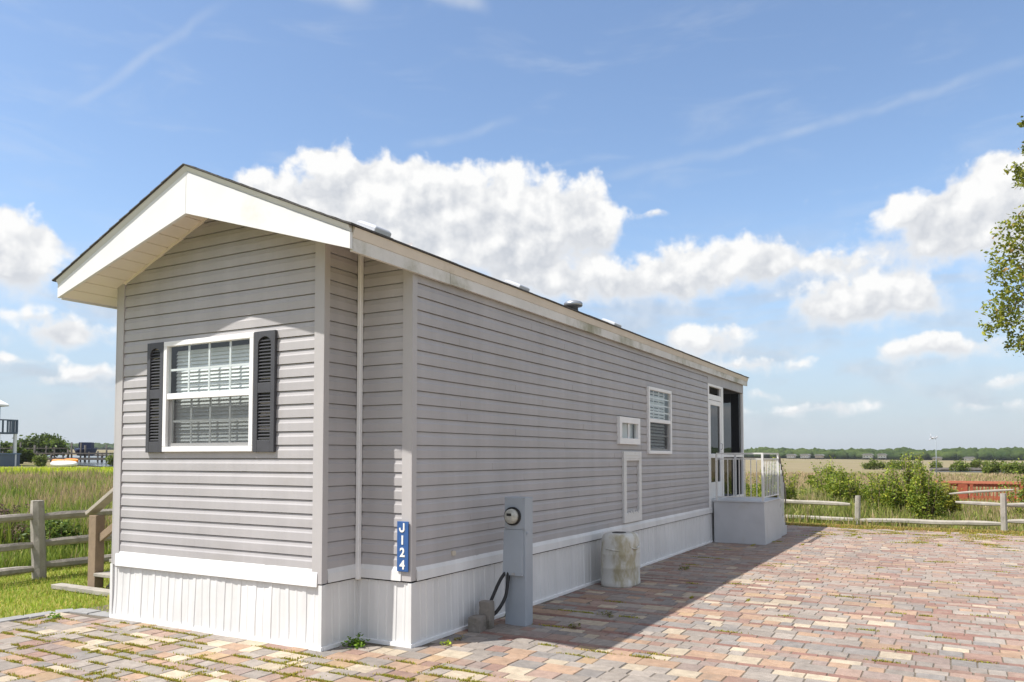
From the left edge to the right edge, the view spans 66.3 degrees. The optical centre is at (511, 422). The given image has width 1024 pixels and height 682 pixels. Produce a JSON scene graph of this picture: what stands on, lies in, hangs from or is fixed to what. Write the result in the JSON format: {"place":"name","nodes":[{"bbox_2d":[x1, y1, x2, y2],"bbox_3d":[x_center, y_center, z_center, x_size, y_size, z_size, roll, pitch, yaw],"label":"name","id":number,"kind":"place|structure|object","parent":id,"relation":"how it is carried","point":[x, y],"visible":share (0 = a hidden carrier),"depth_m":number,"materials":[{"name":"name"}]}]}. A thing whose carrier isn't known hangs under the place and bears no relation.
{"place":"outdoors","nodes":[
{"label":"outdoors","id":0,"kind":"place"},
{"bbox_2d":[0,466,112,570],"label":"marsh grass","id":1,"kind":"structure","parent":0,"point":[63,488],"depth_m":19.57,"materials":[{"name":"green plant"}]},
{"bbox_2d":[47,455,113,466],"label":"river","id":2,"kind":"structure","parent":0,"point":[93,463],"depth_m":95.21,"materials":[{"name":"liquid"}]},
{"bbox_2d":[0,442,113,461],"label":"boat dock","id":3,"kind":"object","parent":2,"relation":"on","point":[68,453],"visible":0.55,"depth_m":93.59,"materials":[{"name":"wood"}]},
{"bbox_2d":[74,442,97,455],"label":"motor boat","id":4,"kind":"object","parent":3,"relation":"on","point":[90,448],"visible":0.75,"depth_m":98.61,"materials":[{"name":"blue metal"}]},
{"bbox_2d":[0,525,1023,681],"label":"pavement","id":5,"kind":"structure","parent":0,"point":[520,662],"depth_m":7.12,"materials":[{"name":"multicoloured brick"}]},
{"bbox_2d":[47,612,62,618],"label":"weed","id":6,"kind":"object","parent":5,"relation":"on","point":[55,616],"visible":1,"depth_m":7.76,"materials":[{"name":"green plant"}]},
{"bbox_2d":[341,632,369,648],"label":"weed","id":7,"kind":"object","parent":5,"relation":"on","point":[357,642],"visible":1,"depth_m":6.61,"materials":[{"name":"green plant"}]},
{"bbox_2d":[52,163,748,651],"bbox_3d":[0.354,0.070,12.576,3.862,4.188,13.266,-1,-3,29],"label":"mobile home","id":8,"kind":"object","parent":5,"relation":"on","point":[310,403],"visible":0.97,"depth_m":7.28,"materials":[{"name":"grey plastic"}]},
{"bbox_2d":[162,332,253,451],"bbox_3d":[-2.801,-0.256,7.299,1.220,1.060,0.120,-1,-3,29],"label":"window","id":9,"kind":"structure","parent":8,"relation":"in","point":[214,396],"depth_m":7.33,"materials":[{"name":"white glass"}]},
{"bbox_2d":[397,521,408,571],"bbox_3d":[-0.925,1.053,6.640,0.118,0.423,0.017,-1,-3,29],"label":"number sign","id":10,"kind":"object","parent":8,"relation":"attached to","point":[402,546],"visible":1,"depth_m":6.63,"materials":[{"name":"blue metal"}]},
{"bbox_2d":[616,416,639,444],"bbox_3d":[1.629,0.124,11.101,0.107,0.380,0.800,-1,-3,29],"label":"window","id":11,"kind":"structure","parent":8,"relation":"in","point":[624,432],"depth_m":11.11,"materials":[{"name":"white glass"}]},
{"bbox_2d":[643,386,671,453],"bbox_3d":[2.281,-0.013,12.302,0.120,1.020,1.100,-1,-3,29],"label":"window","id":12,"kind":"structure","parent":8,"relation":"in","point":[654,449],"depth_m":12.38,"materials":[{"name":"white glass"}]},
{"bbox_2d":[709,400,722,498],"bbox_3d":[3.950,0.527,15.195,0.077,1.880,0.865,-1,-3,29],"label":"screen door","id":13,"kind":"structure","parent":8,"relation":"in","point":[714,406],"depth_m":15.22,"materials":[{"name":"white"}]},
{"bbox_2d":[440,639,450,645],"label":"weed","id":14,"kind":"object","parent":5,"relation":"on","point":[447,643],"visible":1,"depth_m":6.68,"materials":[{"name":"green plant"}]},
{"bbox_2d":[468,614,486,632],"bbox_3d":[-0.320,1.863,7.235,0.132,0.153,0.157,-1,-3,21],"label":"concrete block","id":15,"kind":"object","parent":5,"relation":"on","point":[477,623],"depth_m":7.17,"materials":[{"name":"grey concrete"}]},
{"bbox_2d":[479,600,494,628],"bbox_3d":[-0.239,1.808,7.343,0.122,0.273,0.114,-1,-3,29],"label":"concrete block","id":16,"kind":"object","parent":5,"relation":"on","point":[487,608],"depth_m":7.30,"materials":[{"name":"grey concrete"}]},
{"bbox_2d":[0,526,1023,681],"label":"joint moss","id":17,"kind":"object","parent":5,"relation":"on","point":[285,674],"visible":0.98,"depth_m":6.38,"materials":[{"name":"green plant"}]},
{"bbox_2d":[502,496,532,626],"bbox_3d":[0.050,1.331,7.525,0.241,1.220,0.234,-1,-3,29],"label":"meter pedestal","id":18,"kind":"object","parent":5,"relation":"on","point":[518,548],"visible":1,"depth_m":7.48,"materials":[{"name":"metal"}]},
{"bbox_2d":[490,572,509,615],"bbox_3d":[-0.148,1.647,7.433,0.291,0.452,0.096,1,-3,-26],"label":"power cable","id":19,"kind":"object","parent":18,"relation":"attached to","point":[500,606],"visible":0.66,"depth_m":7.45,"materials":[{"name":"black rubber"}]},
{"bbox_2d":[568,623,580,628],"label":"weed","id":20,"kind":"object","parent":5,"relation":"on","point":[573,626],"visible":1,"depth_m":7.33,"materials":[{"name":"green plant"}]},
{"bbox_2d":[600,610,613,617],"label":"weed","id":21,"kind":"object","parent":5,"relation":"on","point":[607,613],"visible":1,"depth_m":7.88,"materials":[{"name":"green plant"}]},
{"bbox_2d":[601,531,640,587],"bbox_3d":[1.377,1.712,9.870,0.428,0.658,0.608,-1,-3,29],"label":"tank cover","id":22,"kind":"object","parent":5,"relation":"on","point":[620,559],"visible":1,"depth_m":9.64,"materials":[{"name":"plastic"}]},
{"bbox_2d":[713,453,786,544],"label":"entry steps","id":23,"kind":"structure","parent":5,"relation":"on","point":[739,519],"depth_m":14.65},
{"bbox_2d":[0,449,1023,617],"bbox_3d":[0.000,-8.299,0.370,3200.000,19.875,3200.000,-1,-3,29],"label":"ground","id":24,"kind":"structure","parent":0,"point":[801,465],"depth_m":88.92,"materials":[{"name":"green plant"}]},
{"bbox_2d":[0,440,12,452],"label":"dense tree","id":25,"kind":"object","parent":24,"relation":"on","point":[5,444],"visible":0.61,"depth_m":110.51,"materials":[{"name":"green plant"}]},
{"bbox_2d":[0,400,17,465],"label":"stilt house","id":26,"kind":"structure","parent":24,"relation":"on","point":[12,426],"depth_m":71.82,"materials":[{"name":"wood"}]},
{"bbox_2d":[0,453,20,466],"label":"storage shed","id":27,"kind":"structure","parent":24,"relation":"on","point":[7,459],"depth_m":70.77,"materials":[{"name":"metal"}]},
{"bbox_2d":[0,498,30,552],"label":"dry shrub","id":28,"kind":"object","parent":24,"relation":"on","point":[2,510],"visible":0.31,"depth_m":12.57,"materials":[{"name":"green plant"}]},
{"bbox_2d":[7,447,36,463],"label":"dense tree","id":29,"kind":"object","parent":24,"relation":"on","point":[26,455],"visible":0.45,"depth_m":81.08,"materials":[{"name":"green plant"}]},
{"bbox_2d":[4,432,73,457],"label":"dense tree","id":30,"kind":"object","parent":24,"relation":"on","point":[47,440],"visible":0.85,"depth_m":109.24,"materials":[{"name":"green plant"}]},
{"bbox_2d":[32,454,49,466],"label":"marsh shrub","id":31,"kind":"object","parent":24,"relation":"on","point":[39,461],"visible":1,"depth_m":70.70,"materials":[{"name":"green plant"}]},
{"bbox_2d":[17,507,86,549],"bbox_3d":[-7.314,1.770,12.492,0.850,0.827,0.902,-1,-3,29],"label":"leafy shrub","id":32,"kind":"object","parent":24,"relation":"on","point":[57,528],"visible":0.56,"depth_m":12.43,"materials":[{"name":"green plant"}]},
{"bbox_2d":[0,608,108,621],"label":"kerb","id":33,"kind":"structure","parent":24,"relation":"on","point":[86,611],"depth_m":8.00,"materials":[{"name":"concrete"}]},
{"bbox_2d":[0,562,109,617],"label":"lawn grass","id":34,"kind":"structure","parent":24,"relation":"on","point":[58,601],"depth_m":9.13,"materials":[{"name":"green plant"}]},
{"bbox_2d":[0,500,112,579],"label":"split rail fence","id":35,"kind":"object","parent":24,"relation":"on","point":[37,516],"visible":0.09,"depth_m":10.43,"materials":[{"name":"brown wood"}]},
{"bbox_2d":[50,461,77,466],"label":"rowing boat","id":36,"kind":"object","parent":24,"relation":"on","point":[64,463],"visible":0.83,"depth_m":71.31,"materials":[{"name":"white plastic"}]},
{"bbox_2d":[64,458,78,462],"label":"kayak","id":37,"kind":"object","parent":24,"relation":"on","point":[73,459],"visible":0.55,"depth_m":79.40,"materials":[{"name":"orange plastic"}]},
{"bbox_2d":[51,583,109,595],"bbox_3d":[-4.642,2.002,9.150,2.300,0.055,0.140,-1,-3,29],"label":"timber board","id":38,"kind":"object","parent":24,"relation":"on","point":[82,589],"visible":0.48,"depth_m":9.41,"materials":[{"name":"beige wood"}]},
{"bbox_2d":[85,488,112,587],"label":"wooden steps","id":39,"kind":"structure","parent":24,"relation":"on","point":[99,533],"depth_m":9.60,"materials":[{"name":"brown wood"}]},
{"bbox_2d":[105,453,113,465],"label":"marsh shrub","id":40,"kind":"object","parent":24,"relation":"on","point":[110,459],"visible":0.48,"depth_m":74.10,"materials":[{"name":"green plant"}]},
{"bbox_2d":[12,442,1023,460],"bbox_3d":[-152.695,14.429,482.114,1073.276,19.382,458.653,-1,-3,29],"label":"tree line","id":41,"kind":"object","parent":24,"relation":"on","point":[1005,453],"visible":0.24,"depth_m":419.22,"materials":[{"name":"green plant"}]},
{"bbox_2d":[744,469,757,496],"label":"leafy shrub","id":42,"kind":"object","parent":24,"relation":"on","point":[749,490],"visible":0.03,"depth_m":22.47,"materials":[{"name":"green plant"}]},
{"bbox_2d":[752,457,800,511],"bbox_3d":[7.421,1.778,22.043,1.393,1.722,1.176,-1,-3,29],"label":"leafy shrub","id":43,"kind":"object","parent":24,"relation":"on","point":[790,485],"visible":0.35,"depth_m":21.86,"materials":[{"name":"green plant"}]},
{"bbox_2d":[785,454,797,458],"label":"distant house","id":44,"kind":"structure","parent":24,"relation":"on","point":[791,456],"depth_m":378.71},
{"bbox_2d":[800,454,810,458],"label":"distant house","id":45,"kind":"structure","parent":24,"relation":"on","point":[805,456],"depth_m":376.36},
{"bbox_2d":[814,454,824,458],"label":"distant house","id":46,"kind":"structure","parent":24,"relation":"on","point":[819,456],"depth_m":374.03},
{"bbox_2d":[799,455,866,497],"bbox_3d":[10.409,1.937,26.064,2.243,1.768,2.740,1,-3,-15],"label":"leafy shrub","id":47,"kind":"object","parent":24,"relation":"on","point":[814,482],"visible":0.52,"depth_m":25.69,"materials":[{"name":"green plant"}]},
{"bbox_2d":[825,467,866,503],"bbox_3d":[9.552,1.952,22.475,1.166,1.413,1.046,-1,-3,29],"label":"leafy shrub","id":48,"kind":"object","parent":24,"relation":"on","point":[847,489],"visible":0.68,"depth_m":22.37,"materials":[{"name":"green plant"}]},
{"bbox_2d":[862,454,873,459],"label":"distant house","id":49,"kind":"structure","parent":24,"relation":"on","point":[865,456],"depth_m":365.89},
{"bbox_2d":[861,458,885,469],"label":"marsh shrub","id":50,"kind":"object","parent":24,"relation":"on","point":[874,465],"visible":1,"depth_m":101.65,"materials":[{"name":"green plant"}]},
{"bbox_2d":[845,468,905,505],"bbox_3d":[10.507,2.003,22.666,2.013,1.335,1.831,2,-3,-32],"label":"leafy shrub","id":51,"kind":"object","parent":24,"relation":"on","point":[864,492],"visible":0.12,"depth_m":22.38,"materials":[{"name":"green plant"}]},
{"bbox_2d":[877,454,886,459],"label":"distant house","id":52,"kind":"structure","parent":24,"relation":"on","point":[880,456],"depth_m":363.34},
{"bbox_2d":[865,474,907,515],"bbox_3d":[9.754,1.956,20.497,1.063,1.231,1.185,-1,-3,29],"label":"leafy shrub","id":53,"kind":"object","parent":24,"relation":"on","point":[888,496],"visible":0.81,"depth_m":20.37,"materials":[{"name":"green plant"}]},
{"bbox_2d":[882,459,923,469],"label":"marsh shrub","id":54,"kind":"object","parent":24,"relation":"on","point":[897,464],"visible":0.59,"depth_m":100.49,"materials":[{"name":"green plant"}]},
{"bbox_2d":[783,489,1023,530],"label":"split rail fence","id":55,"kind":"object","parent":24,"relation":"on","point":[1003,504],"visible":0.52,"depth_m":17.55,"materials":[{"name":"grey wood"}]},
{"bbox_2d":[786,522,1023,534],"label":"edge grass","id":56,"kind":"structure","parent":24,"relation":"on","point":[965,530],"depth_m":17.24,"materials":[{"name":"green plant"}]},
{"bbox_2d":[879,452,942,511],"bbox_3d":[10.566,1.687,20.794,1.598,1.796,1.512,-1,-3,29],"label":"leafy shrub","id":57,"kind":"object","parent":24,"relation":"on","point":[907,474],"visible":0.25,"depth_m":20.83,"materials":[{"name":"green plant"}]},
{"bbox_2d":[896,464,949,519],"bbox_3d":[10.486,1.787,19.874,1.209,1.512,1.216,0,-3,-5],"label":"leafy shrub","id":58,"kind":"object","parent":24,"relation":"on","point":[926,498],"visible":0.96,"depth_m":19.70,"materials":[{"name":"green plant"}]},
{"bbox_2d":[929,434,937,476],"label":"light pole","id":59,"kind":"object","parent":24,"relation":"on","point":[936,451],"visible":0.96,"depth_m":52.73,"materials":[{"name":"white metal"}]},
{"bbox_2d":[928,459,942,467],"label":"marsh shrub","id":60,"kind":"object","parent":24,"relation":"on","point":[939,465],"visible":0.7,"depth_m":98.23,"materials":[{"name":"green plant"}]},
{"bbox_2d":[937,481,961,514],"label":"leafy shrub","id":61,"kind":"object","parent":24,"relation":"on","point":[951,500],"visible":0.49,"depth_m":20.93,"materials":[{"name":"green plant"}]},
{"bbox_2d":[949,459,970,470],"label":"marsh shrub","id":62,"kind":"object","parent":24,"relation":"on","point":[959,466],"visible":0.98,"depth_m":89.86,"materials":[{"name":"green plant"}]},
{"bbox_2d":[964,457,974,459],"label":"distant house","id":63,"kind":"structure","parent":24,"relation":"on","point":[969,458],"depth_m":346.76,"materials":[{"name":"grey"}]},
{"bbox_2d":[969,458,989,467],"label":"marsh shrub","id":64,"kind":"object","parent":24,"relation":"on","point":[975,463],"visible":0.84,"depth_m":104.43,"materials":[{"name":"green plant"}]},
{"bbox_2d":[936,481,1023,502],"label":"boardwalk","id":65,"kind":"structure","parent":24,"relation":"on","point":[964,485],"depth_m":26.64,"materials":[{"name":"red wood"}]},
{"bbox_2d":[980,459,1006,473],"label":"marsh shrub","id":66,"kind":"object","parent":24,"relation":"on","point":[996,466],"visible":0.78,"depth_m":74.64,"materials":[{"name":"green plant"}]},
{"bbox_2d":[975,116,1023,356],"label":"shade tree","id":67,"kind":"object","parent":24,"relation":"on","point":[1009,309],"visible":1,"depth_m":17.87,"materials":[{"name":"green plant"}]},
{"bbox_2d":[998,471,1023,516],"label":"leafy shrub","id":68,"kind":"object","parent":24,"relation":"on","point":[1019,496],"visible":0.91,"depth_m":20.26,"materials":[{"name":"green plant"}]},
{"bbox_2d":[1000,458,1023,474],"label":"marsh shrub","id":69,"kind":"object","parent":24,"relation":"on","point":[1014,466],"visible":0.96,"depth_m":68.74,"materials":[{"name":"green plant"}]},
{"bbox_2d":[0,0,1023,450],"label":"sky","id":70,"kind":"structure","parent":0,"point":[802,200],"materials":[{"name":"blue"}]},
{"bbox_2d":[744,470,1023,531],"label":"marsh grass","id":71,"kind":"structure","parent":0,"point":[979,513],"depth_m":20.55,"materials":[{"name":"green plant"}]},
{"bbox_2d":[934,471,981,471],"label":"creek","id":72,"kind":"structure","parent":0,"point":[958,471],"depth_m":87.29,"materials":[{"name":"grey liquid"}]},
{"bbox_2d":[929,468,993,470],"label":"creek bank","id":73,"kind":"structure","parent":0,"point":[947,469],"depth_m":91.62,"materials":[{"name":"brown soil"}]}
]}

